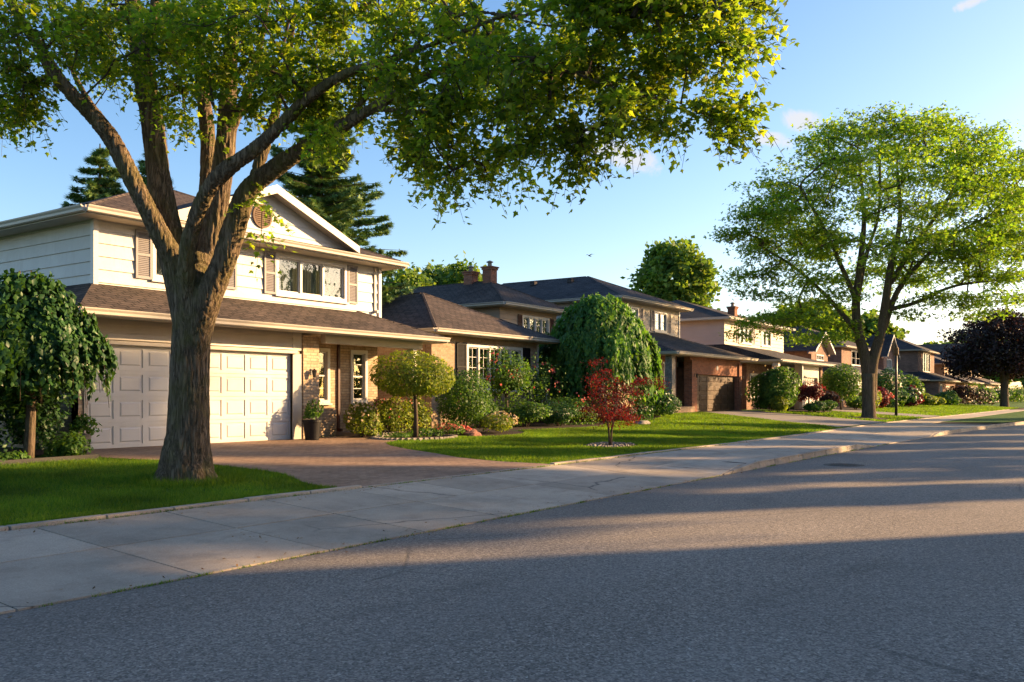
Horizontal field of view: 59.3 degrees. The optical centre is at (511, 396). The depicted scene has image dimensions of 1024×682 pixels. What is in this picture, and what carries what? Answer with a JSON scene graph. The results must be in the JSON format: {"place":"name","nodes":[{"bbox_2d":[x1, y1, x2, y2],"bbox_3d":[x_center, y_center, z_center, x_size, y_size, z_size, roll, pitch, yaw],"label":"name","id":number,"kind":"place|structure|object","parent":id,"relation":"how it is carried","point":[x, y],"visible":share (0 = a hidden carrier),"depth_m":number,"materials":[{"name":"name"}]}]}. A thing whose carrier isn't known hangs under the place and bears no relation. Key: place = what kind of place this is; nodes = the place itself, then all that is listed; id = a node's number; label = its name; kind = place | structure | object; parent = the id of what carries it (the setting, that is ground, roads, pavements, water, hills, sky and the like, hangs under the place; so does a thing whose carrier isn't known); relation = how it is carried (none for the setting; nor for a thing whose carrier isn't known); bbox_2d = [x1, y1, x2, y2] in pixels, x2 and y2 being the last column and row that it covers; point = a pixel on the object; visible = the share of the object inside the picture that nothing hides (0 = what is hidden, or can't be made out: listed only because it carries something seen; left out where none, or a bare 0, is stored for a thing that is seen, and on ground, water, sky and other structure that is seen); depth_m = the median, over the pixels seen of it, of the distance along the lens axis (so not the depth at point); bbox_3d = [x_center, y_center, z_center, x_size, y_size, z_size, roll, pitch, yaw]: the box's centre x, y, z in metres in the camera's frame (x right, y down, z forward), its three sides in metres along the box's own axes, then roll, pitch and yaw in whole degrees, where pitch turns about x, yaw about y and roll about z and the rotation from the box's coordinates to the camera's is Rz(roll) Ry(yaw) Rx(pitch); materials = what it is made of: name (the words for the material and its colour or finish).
{"place":"outdoors","nodes":[
{"label":"outdoors","id":0,"kind":"place"},
{"bbox_2d":[122,467,250,487],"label":"grass","id":1,"kind":"structure","parent":0,"point":[223,476],"depth_m":12.79,"materials":[{"name":"plant"}]},
{"bbox_2d":[0,424,1023,681],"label":"road","id":2,"kind":"structure","parent":0,"point":[898,562],"depth_m":6.68,"materials":[{"name":"asphalt"}]},
{"bbox_2d":[38,444,886,607],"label":"weeds","id":3,"kind":"object","parent":2,"relation":"on","point":[206,573],"visible":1,"depth_m":8.84,"materials":[{"name":"green plant"}]},
{"bbox_2d":[5,429,948,617],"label":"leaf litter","id":4,"kind":"object","parent":2,"relation":"on","point":[384,530],"visible":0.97,"depth_m":9.83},
{"bbox_2d":[723,421,1023,474],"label":"kerb","id":5,"kind":"structure","parent":2,"relation":"on","point":[781,460],"depth_m":22.72,"materials":[{"name":"concrete"}]},
{"bbox_2d":[0,410,1023,613],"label":"sidewalk","id":6,"kind":"structure","parent":0,"point":[41,566],"depth_m":10.19,"materials":[{"name":"concrete"}]},
{"bbox_2d":[15,443,733,529],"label":"weeds","id":7,"kind":"object","parent":6,"relation":"on","point":[357,487],"visible":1,"depth_m":12.33,"materials":[{"name":"green plant"}]},
{"bbox_2d":[0,400,1023,522],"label":"lawn","id":8,"kind":"structure","parent":0,"point":[1020,404],"depth_m":16.46,"materials":[{"name":"plant"}]},
{"bbox_2d":[0,451,30,463],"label":"plant","id":9,"kind":"object","parent":8,"relation":"on","point":[6,456],"visible":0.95,"depth_m":15.07,"materials":[{"name":"green plant"}]},
{"bbox_2d":[0,448,43,455],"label":"planting bed","id":10,"kind":"object","parent":8,"relation":"on","point":[39,452],"visible":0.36,"depth_m":17.37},
{"bbox_2d":[0,403,16,451],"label":"shrub","id":11,"kind":"object","parent":10,"relation":"on","point":[2,411],"visible":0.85,"depth_m":16.27,"materials":[{"name":"green plant"}]},
{"bbox_2d":[1,374,75,449],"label":"shrub","id":12,"kind":"object","parent":10,"relation":"on","point":[45,422],"visible":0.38,"depth_m":16.57,"materials":[{"name":"green plant"}]},
{"bbox_2d":[0,454,98,464],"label":"bed edging","id":13,"kind":"object","parent":8,"relation":"on","point":[76,457],"visible":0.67,"depth_m":15.51,"materials":[{"name":"stone"}]},
{"bbox_2d":[0,268,118,457],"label":"weeping tree","id":14,"kind":"object","parent":8,"relation":"on","point":[49,335],"visible":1,"depth_m":15.18,"materials":[{"name":"green plant"}]},
{"bbox_2d":[41,430,87,456],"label":"plant","id":15,"kind":"object","parent":8,"relation":"on","point":[65,446],"visible":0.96,"depth_m":15.99,"materials":[{"name":"green plant"}]},
{"bbox_2d":[50,431,93,454],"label":"plant","id":16,"kind":"object","parent":8,"relation":"on","point":[88,446],"visible":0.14,"depth_m":16.69,"materials":[{"name":"green plant"}]},
{"bbox_2d":[61,144,126,206],"bbox_3d":[-14.213,-3.800,31.200,7.780,9.800,7.175,0,0,35],"label":"spruce tree","id":17,"kind":"object","parent":8,"relation":"on","point":[106,185],"visible":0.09,"depth_m":30.80,"materials":[{"name":"plant"}]},
{"bbox_2d":[135,149,175,188],"bbox_3d":[-13.109,-4.100,32.873,5.591,10.400,5.249,0,0,-42],"label":"spruce tree","id":18,"kind":"object","parent":8,"relation":"on","point":[141,167],"visible":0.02,"depth_m":32.58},
{"bbox_2d":[0,456,336,525],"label":"grass","id":19,"kind":"structure","parent":8,"relation":"on","point":[21,476],"depth_m":12.30,"materials":[{"name":"plant"}]},
{"bbox_2d":[0,185,450,449],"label":"white house","id":20,"kind":"structure","parent":8,"relation":"on","point":[299,333],"depth_m":21.34,"materials":[{"name":"beige wood"}]},
{"bbox_2d":[150,242,163,282],"bbox_3d":[-7.642,-3.138,21.096,0.320,1.105,1.970,0,0,35],"label":"window","id":21,"kind":"structure","parent":20,"relation":"in","point":[157,276],"depth_m":20.31,"materials":[{"name":"white glass"}]},
{"bbox_2d":[88,345,289,448],"bbox_3d":[-7.059,0.005,20.226,0.069,2.130,5.340,0,0,35],"label":"garage door","id":22,"kind":"structure","parent":20,"relation":"in","point":[250,391],"depth_m":20.51,"materials":[{"name":"paint"}]},
{"bbox_2d":[274,253,348,303],"bbox_3d":[-5.442,-3.138,24.286,0.320,1.105,2.620,0,0,35],"label":"window","id":23,"kind":"structure","parent":20,"relation":"in","point":[301,278],"depth_m":24.38,"materials":[{"name":"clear glass"}]},
{"bbox_2d":[319,348,331,404],"bbox_3d":[-5.239,-0.542,24.571,0.210,1.555,0.720,0,0,35],"label":"window","id":24,"kind":"structure","parent":20,"relation":"in","point":[326,351],"depth_m":24.74,"materials":[{"name":"white glass"}]},
{"bbox_2d":[349,350,367,404],"bbox_3d":[-4.407,-0.542,25.777,0.210,1.555,0.750,0,0,35],"label":"window","id":25,"kind":"structure","parent":20,"relation":"in","point":[364,354],"depth_m":25.91,"materials":[{"name":"white glass"}]},
{"bbox_2d":[80,436,547,486],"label":"driveway","id":26,"kind":"structure","parent":8,"relation":"on","point":[339,461],"depth_m":17.06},
{"bbox_2d":[68,413,101,452],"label":"shrub","id":27,"kind":"object","parent":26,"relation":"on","point":[80,422],"visible":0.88,"depth_m":17.35,"materials":[{"name":"green plant"}]},
{"bbox_2d":[302,399,323,439],"bbox_3d":[-4.936,0.568,22.363,0.524,1.032,0.597,0,0,35],"label":"plant pot","id":28,"kind":"object","parent":26,"relation":"on","point":[311,429],"visible":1,"depth_m":22.18,"materials":[{"name":"plastic"}]},
{"bbox_2d":[265,71,416,316],"bbox_3d":[-7.387,-5.700,33.779,9.145,13.600,10.113,0,0,35],"label":"spruce tree","id":29,"kind":"object","parent":8,"relation":"on","point":[338,200],"visible":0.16,"depth_m":33.42,"materials":[{"name":"plant"}]},
{"bbox_2d":[0,0,799,482],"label":"maple tree","id":30,"kind":"object","parent":8,"relation":"on","point":[526,76],"visible":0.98,"depth_m":11.49,"materials":[{"name":"green plant"}]},
{"bbox_2d":[346,430,461,437],"bbox_3d":[-2.941,1.089,25.570,2.300,0.094,6.221,0,0,35],"label":"planting bed","id":31,"kind":"object","parent":8,"relation":"on","point":[358,436],"visible":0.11,"depth_m":23.93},
{"bbox_2d":[342,402,384,436],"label":"flowering shrub","id":32,"kind":"object","parent":31,"relation":"on","point":[362,417],"visible":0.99,"depth_m":23.55,"materials":[{"name":"green plant"}]},
{"bbox_2d":[357,394,413,434],"bbox_3d":[-3.339,0.441,24.541,1.516,1.332,1.550,0,0,35],"label":"flowering shrub","id":33,"kind":"object","parent":31,"relation":"on","point":[389,417],"visible":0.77,"depth_m":24.46,"materials":[{"name":"green plant"}]},
{"bbox_2d":[391,394,435,433],"bbox_3d":[-2.820,0.494,25.350,1.418,1.227,1.235,0,0,-43],"label":"flowering shrub","id":34,"kind":"object","parent":31,"relation":"on","point":[422,409],"visible":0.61,"depth_m":25.21,"materials":[{"name":"green plant"}]},
{"bbox_2d":[430,420,471,433],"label":"flower clump","id":35,"kind":"object","parent":31,"relation":"on","point":[456,427],"visible":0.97,"depth_m":25.13,"materials":[{"name":"pink plant"}]},
{"bbox_2d":[434,369,491,429],"bbox_3d":[-1.488,0.144,26.670,1.681,1.926,1.793,0,0,35],"label":"shrub","id":36,"kind":"object","parent":31,"relation":"on","point":[463,400],"visible":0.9,"depth_m":26.34,"materials":[{"name":"green plant"}]},
{"bbox_2d":[382,261,437,292],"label":"background tree","id":37,"kind":"object","parent":8,"relation":"on","point":[411,277],"visible":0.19,"depth_m":61.06,"materials":[{"name":"plant"}]},
{"bbox_2d":[370,433,457,440],"bbox_3d":[-2.575,1.089,24.003,1.656,0.109,2.922,0,0,35],"label":"stone border","id":38,"kind":"object","parent":8,"relation":"on","point":[420,439],"visible":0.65,"depth_m":23.17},
{"bbox_2d":[392,436,442,437],"bbox_3d":[-2.534,1.109,23.998,1.575,0.061,2.741,0,0,35],"label":"planting bed","id":39,"kind":"object","parent":8,"relation":"on","point":[420,437],"visible":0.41,"depth_m":23.96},
{"bbox_2d":[369,350,455,436],"bbox_3d":[-2.659,-0.046,24.071,2.156,2.397,2.277,0,0,35],"label":"globe tree","id":40,"kind":"object","parent":39,"relation":"on","point":[419,384],"visible":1,"depth_m":23.54,"materials":[{"name":"green plant"}]},
{"bbox_2d":[407,427,444,436],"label":"plant","id":41,"kind":"object","parent":39,"relation":"on","point":[420,434],"visible":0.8,"depth_m":24.57,"materials":[{"name":"green plant"}]},
{"bbox_2d":[416,259,450,284],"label":"background tree","id":42,"kind":"object","parent":8,"relation":"on","point":[428,270],"visible":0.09,"depth_m":64.96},
{"bbox_2d":[435,250,486,284],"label":"background tree","id":43,"kind":"object","parent":8,"relation":"on","point":[453,274],"visible":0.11,"depth_m":63.36,"materials":[{"name":"plant"}]},
{"bbox_2d":[377,260,564,427],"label":"tan brick house","id":44,"kind":"structure","parent":8,"relation":"on","point":[472,317],"depth_m":33.50,"materials":[{"name":"brown brick"}]},
{"bbox_2d":[467,343,523,391],"bbox_3d":[-0.630,-0.992,32.750,0.210,1.695,3.560,0,0,35],"label":"window","id":45,"kind":"structure","parent":44,"relation":"in","point":[474,351],"depth_m":32.29,"materials":[{"name":"clear glass"}]},
{"bbox_2d":[523,315,549,333],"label":"window","id":46,"kind":"structure","parent":44,"relation":"in","point":[539,324],"depth_m":42.85,"materials":[{"name":"white glass"}]},
{"bbox_2d":[447,429,522,436],"bbox_3d":[-1.088,1.098,26.798,2.419,0.118,3.858,0,0,35],"label":"planting bed","id":47,"kind":"object","parent":8,"relation":"on","point":[490,433],"visible":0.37,"depth_m":27.06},
{"bbox_2d":[477,411,517,431],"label":"flower clump","id":48,"kind":"object","parent":47,"relation":"on","point":[501,421],"visible":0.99,"depth_m":26.55,"materials":[{"name":"green plant"}]},
{"bbox_2d":[442,421,605,430],"bbox_3d":[0.324,1.011,31.199,3.802,0.154,9.006,0,0,35],"label":"planting bed","id":49,"kind":"object","parent":8,"relation":"on","point":[536,425],"visible":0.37,"depth_m":30.89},
{"bbox_2d":[455,391,498,427],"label":"shrub","id":50,"kind":"object","parent":49,"relation":"on","point":[493,407],"visible":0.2,"depth_m":29.22,"materials":[{"name":"green plant"}]},
{"bbox_2d":[474,346,533,425],"bbox_3d":[-0.168,-0.329,30.682,1.771,2.766,2.402,0,0,35],"label":"rose bush","id":51,"kind":"object","parent":49,"relation":"on","point":[506,380],"visible":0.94,"depth_m":30.45,"materials":[{"name":"green plant"}]},
{"bbox_2d":[494,396,552,426],"bbox_3d":[0.338,0.526,30.248,2.131,1.111,1.758,0,0,-18],"label":"shrub","id":52,"kind":"object","parent":49,"relation":"on","point":[524,416],"visible":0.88,"depth_m":29.77,"materials":[{"name":"green plant"}]},
{"bbox_2d":[520,352,569,422],"bbox_3d":[1.044,-0.275,32.681,1.741,2.660,2.247,0,0,35],"label":"shrub","id":53,"kind":"object","parent":49,"relation":"on","point":[541,388],"visible":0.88,"depth_m":32.58,"materials":[{"name":"green plant"}]},
{"bbox_2d":[538,397,578,425],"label":"shrub","id":54,"kind":"object","parent":49,"relation":"on","point":[561,418],"visible":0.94,"depth_m":30.73,"materials":[{"name":"green plant"}]},
{"bbox_2d":[546,389,598,424],"bbox_3d":[2.044,0.401,32.572,2.321,1.318,2.000,0,0,35],"label":"flowering shrub","id":55,"kind":"object","parent":49,"relation":"on","point":[578,414],"visible":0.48,"depth_m":32.27,"materials":[{"name":"green plant"}]},
{"bbox_2d":[544,415,663,421],"bbox_3d":[3.534,0.914,37.078,3.939,0.160,8.423,0,0,35],"label":"planting bed","id":56,"kind":"object","parent":8,"relation":"on","point":[621,417],"visible":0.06,"depth_m":36.33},
{"bbox_2d":[570,395,612,421],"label":"shrub","id":57,"kind":"object","parent":56,"relation":"on","point":[586,400],"visible":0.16,"depth_m":33.67,"materials":[{"name":"green plant"}]},
{"bbox_2d":[539,292,664,418],"bbox_3d":[3.418,-1.562,36.100,4.977,5.235,5.308,0,0,35],"label":"weeping tree","id":58,"kind":"object","parent":56,"relation":"on","point":[589,328],"visible":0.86,"depth_m":34.51,"materials":[{"name":"green plant"}]},
{"bbox_2d":[605,397,655,421],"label":"shrub","id":59,"kind":"object","parent":56,"relation":"on","point":[643,410],"visible":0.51,"depth_m":35.06,"materials":[{"name":"green plant"}]},
{"bbox_2d":[643,385,681,415],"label":"shrub","id":60,"kind":"object","parent":56,"relation":"on","point":[663,405],"visible":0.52,"depth_m":38.19,"materials":[{"name":"green plant"}]},
{"bbox_2d":[583,441,636,447],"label":"stone mulch","id":61,"kind":"object","parent":8,"relation":"on","point":[601,444],"visible":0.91,"depth_m":23.08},
{"bbox_2d":[573,357,671,444],"bbox_3d":[2.820,0.143,23.133,2.569,2.297,1.467,0,0,-6],"label":"red maple","id":62,"kind":"object","parent":61,"relation":"on","point":[614,412],"visible":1,"depth_m":23.01,"materials":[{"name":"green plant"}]},
{"bbox_2d":[582,379,645,422],"bbox_3d":[3.865,0.081,33.543,2.194,1.959,2.680,0,0,35],"label":"flowering shrub","id":63,"kind":"object","parent":8,"relation":"on","point":[613,405],"visible":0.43,"depth_m":33.37,"materials":[{"name":"red plant"}]},
{"bbox_2d":[501,276,758,412],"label":"red brick house","id":64,"kind":"structure","parent":8,"relation":"on","point":[700,377],"depth_m":48.45,"materials":[{"name":"brick"}]},
{"bbox_2d":[654,311,667,333],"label":"window","id":65,"kind":"structure","parent":64,"relation":"in","point":[660,317],"depth_m":50.42,"materials":[{"name":"white glass"}]},
{"bbox_2d":[697,375,733,411],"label":"garage door","id":66,"kind":"structure","parent":64,"relation":"in","point":[714,392],"depth_m":48.10,"materials":[{"name":"wood"}]},
{"bbox_2d":[620,235,722,309],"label":"background tree","id":67,"kind":"object","parent":8,"relation":"on","point":[685,267],"visible":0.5,"depth_m":75.70,"materials":[{"name":"plant"}]},
{"bbox_2d":[615,412,884,434],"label":"grass","id":68,"kind":"structure","parent":8,"relation":"on","point":[723,421],"depth_m":35.67,"materials":[{"name":"plant"}]},
{"bbox_2d":[670,300,835,409],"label":"pale house","id":69,"kind":"structure","parent":8,"relation":"on","point":[704,325],"depth_m":57.16,"materials":[{"name":"beige"}]},
{"bbox_2d":[741,365,802,410],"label":"shrub","id":70,"kind":"object","parent":8,"relation":"on","point":[773,382],"visible":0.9,"depth_m":49.85,"materials":[{"name":"green plant"}]},
{"bbox_2d":[769,395,788,411],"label":"shrub","id":71,"kind":"object","parent":8,"relation":"on","point":[777,403],"visible":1,"depth_m":48.77,"materials":[{"name":"green plant"}]},
{"bbox_2d":[705,411,881,426],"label":"driveway","id":72,"kind":"structure","parent":8,"relation":"on","point":[829,421],"depth_m":43.24,"materials":[{"name":"concrete"}]},
{"bbox_2d":[778,409,831,411],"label":"planting bed","id":73,"kind":"object","parent":8,"relation":"on","point":[798,410],"visible":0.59,"depth_m":53.72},
{"bbox_2d":[791,381,826,410],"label":"red shrub","id":74,"kind":"object","parent":73,"relation":"on","point":[812,392],"visible":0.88,"depth_m":52.27,"materials":[{"name":"red plant"}]},
{"bbox_2d":[820,390,840,410],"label":"shrub","id":75,"kind":"object","parent":73,"relation":"on","point":[832,395],"visible":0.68,"depth_m":54.86,"materials":[{"name":"red plant"}]},
{"bbox_2d":[803,401,826,411],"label":"shrub","id":76,"kind":"object","parent":8,"relation":"on","point":[815,406],"visible":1,"depth_m":50.82,"materials":[{"name":"green plant"}]},
{"bbox_2d":[767,301,868,345],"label":"background tree","id":77,"kind":"object","parent":8,"relation":"on","point":[822,311],"visible":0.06,"depth_m":91.69,"materials":[{"name":"plant"}]},
{"bbox_2d":[783,331,881,406],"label":"dormer house","id":78,"kind":"structure","parent":8,"relation":"on","point":[816,352],"depth_m":69.81,"materials":[{"name":"brown brick"}]},
{"bbox_2d":[784,326,905,387],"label":"brown brick house","id":79,"kind":"structure","parent":8,"relation":"on","point":[847,352],"depth_m":79.97,"materials":[{"name":"brick"}]},
{"bbox_2d":[834,407,861,409],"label":"planting bed","id":80,"kind":"object","parent":8,"relation":"on","point":[847,408],"visible":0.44,"depth_m":62.22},
{"bbox_2d":[819,363,861,409],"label":"ball tree","id":81,"kind":"object","parent":80,"relation":"on","point":[838,381],"visible":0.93,"depth_m":58.44,"materials":[{"name":"green plant"}]},
{"bbox_2d":[845,396,861,409],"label":"shrub","id":82,"kind":"object","parent":80,"relation":"on","point":[856,403],"visible":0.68,"depth_m":60.43,"materials":[{"name":"green plant"}]},
{"bbox_2d":[803,408,935,416],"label":"driveway","id":83,"kind":"structure","parent":8,"relation":"on","point":[888,413],"depth_m":56.91,"materials":[{"name":"concrete"}]},
{"bbox_2d":[849,308,909,349],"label":"background tree","id":84,"kind":"object","parent":8,"relation":"on","point":[870,318],"visible":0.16,"depth_m":107.06,"materials":[{"name":"plant"}]},
{"bbox_2d":[876,386,894,407],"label":"red shrub","id":85,"kind":"object","parent":8,"relation":"on","point":[885,399],"visible":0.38,"depth_m":67.23,"materials":[{"name":"red plant"}]},
{"bbox_2d":[877,367,905,407],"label":"shrub","id":86,"kind":"object","parent":8,"relation":"on","point":[886,383],"visible":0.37,"depth_m":70.21,"materials":[{"name":"green plant"}]},
{"bbox_2d":[893,344,898,415],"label":"lamp post","id":87,"kind":"object","parent":8,"relation":"on","point":[896,350],"visible":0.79,"depth_m":53.06,"materials":[{"name":"black metal"}]},
{"bbox_2d":[865,334,928,384],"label":"steep gable house","id":88,"kind":"structure","parent":8,"relation":"on","point":[887,358],"depth_m":92.91,"materials":[{"name":"brown brick"}]},
{"bbox_2d":[893,387,921,405],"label":"shrub","id":89,"kind":"object","parent":8,"relation":"on","point":[916,397],"visible":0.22,"depth_m":74.51,"materials":[{"name":"green plant"}]},
{"bbox_2d":[899,374,925,395],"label":"shrub","id":90,"kind":"object","parent":8,"relation":"on","point":[910,381],"visible":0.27,"depth_m":78.10,"materials":[{"name":"green plant"}]},
{"bbox_2d":[904,384,924,405],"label":"shrub","id":91,"kind":"object","parent":8,"relation":"on","point":[919,400],"visible":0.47,"depth_m":75.37,"materials":[{"name":"red plant"}]},
{"bbox_2d":[871,333,960,395],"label":"hip roof house","id":92,"kind":"structure","parent":8,"relation":"on","point":[916,360],"depth_m":100.33,"materials":[{"name":"brown brick"}]},
{"bbox_2d":[935,390,961,404],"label":"shrub","id":93,"kind":"object","parent":8,"relation":"on","point":[950,397],"visible":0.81,"depth_m":90.90,"materials":[{"name":"green plant"}]},
{"bbox_2d":[934,356,983,402],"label":"brick house","id":94,"kind":"structure","parent":8,"relation":"on","point":[938,365],"depth_m":111.63,"materials":[{"name":"beige"}]},
{"bbox_2d":[919,343,999,401],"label":"farthest house","id":95,"kind":"structure","parent":8,"relation":"on","point":[939,348],"depth_m":130.63,"materials":[{"name":"beige brick"}]},
{"bbox_2d":[946,385,996,404],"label":"shrub","id":96,"kind":"object","parent":8,"relation":"on","point":[961,391],"visible":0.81,"depth_m":100.75,"materials":[{"name":"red plant"}]},
{"bbox_2d":[967,382,998,402],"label":"shrub","id":97,"kind":"object","parent":8,"relation":"on","point":[992,392],"visible":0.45,"depth_m":110.94,"materials":[{"name":"green plant"}]},
{"bbox_2d":[1009,385,1023,401],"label":"shrub","id":98,"kind":"object","parent":8,"relation":"on","point":[1017,394],"visible":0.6,"depth_m":130.19,"materials":[{"name":"green plant"}]},
{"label":"planting bed","id":99,"kind":"structure","parent":8,"relation":"on","visible":0},
{"bbox_2d":[703,100,1023,417],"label":"street tree","id":100,"kind":"object","parent":99,"relation":"on","point":[987,239],"visible":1,"depth_m":47.86,"materials":[{"name":"green plant"}]},
{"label":"planting bed","id":101,"kind":"structure","parent":8,"relation":"on","visible":0},
{"bbox_2d":[936,307,1023,406],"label":"dark tree","id":102,"kind":"object","parent":101,"relation":"on","point":[985,350],"visible":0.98,"depth_m":96.99,"materials":[{"name":"purple plant"}]},
{"bbox_2d":[0,0,1023,392],"label":"sky","id":103,"kind":"structure","parent":0,"point":[966,54],"materials":[{"name":"blue"}]},
{"bbox_2d":[323,422,792,463],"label":"grass","id":104,"kind":"structure","parent":0,"point":[566,443],"depth_m":23.50,"materials":[{"name":"plant"}]},
{"bbox_2d":[730,408,1023,463],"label":"pavement bed","id":105,"kind":"object","parent":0,"point":[975,423],"visible":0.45,"depth_m":45.20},
{"bbox_2d":[0,409,1009,531],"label":"pavement edging","id":106,"kind":"object","parent":105,"relation":"on","point":[93,517],"visible":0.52,"depth_m":11.61,"materials":[{"name":"concrete"}]},
{"bbox_2d":[943,411,1023,422],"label":"grass verge","id":107,"kind":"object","parent":105,"relation":"on","point":[1009,417],"depth_m":53.59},
{"bbox_2d":[762,404,1017,421],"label":"grass","id":108,"kind":"structure","parent":0,"point":[938,410],"depth_m":62.12,"materials":[{"name":"plant"}]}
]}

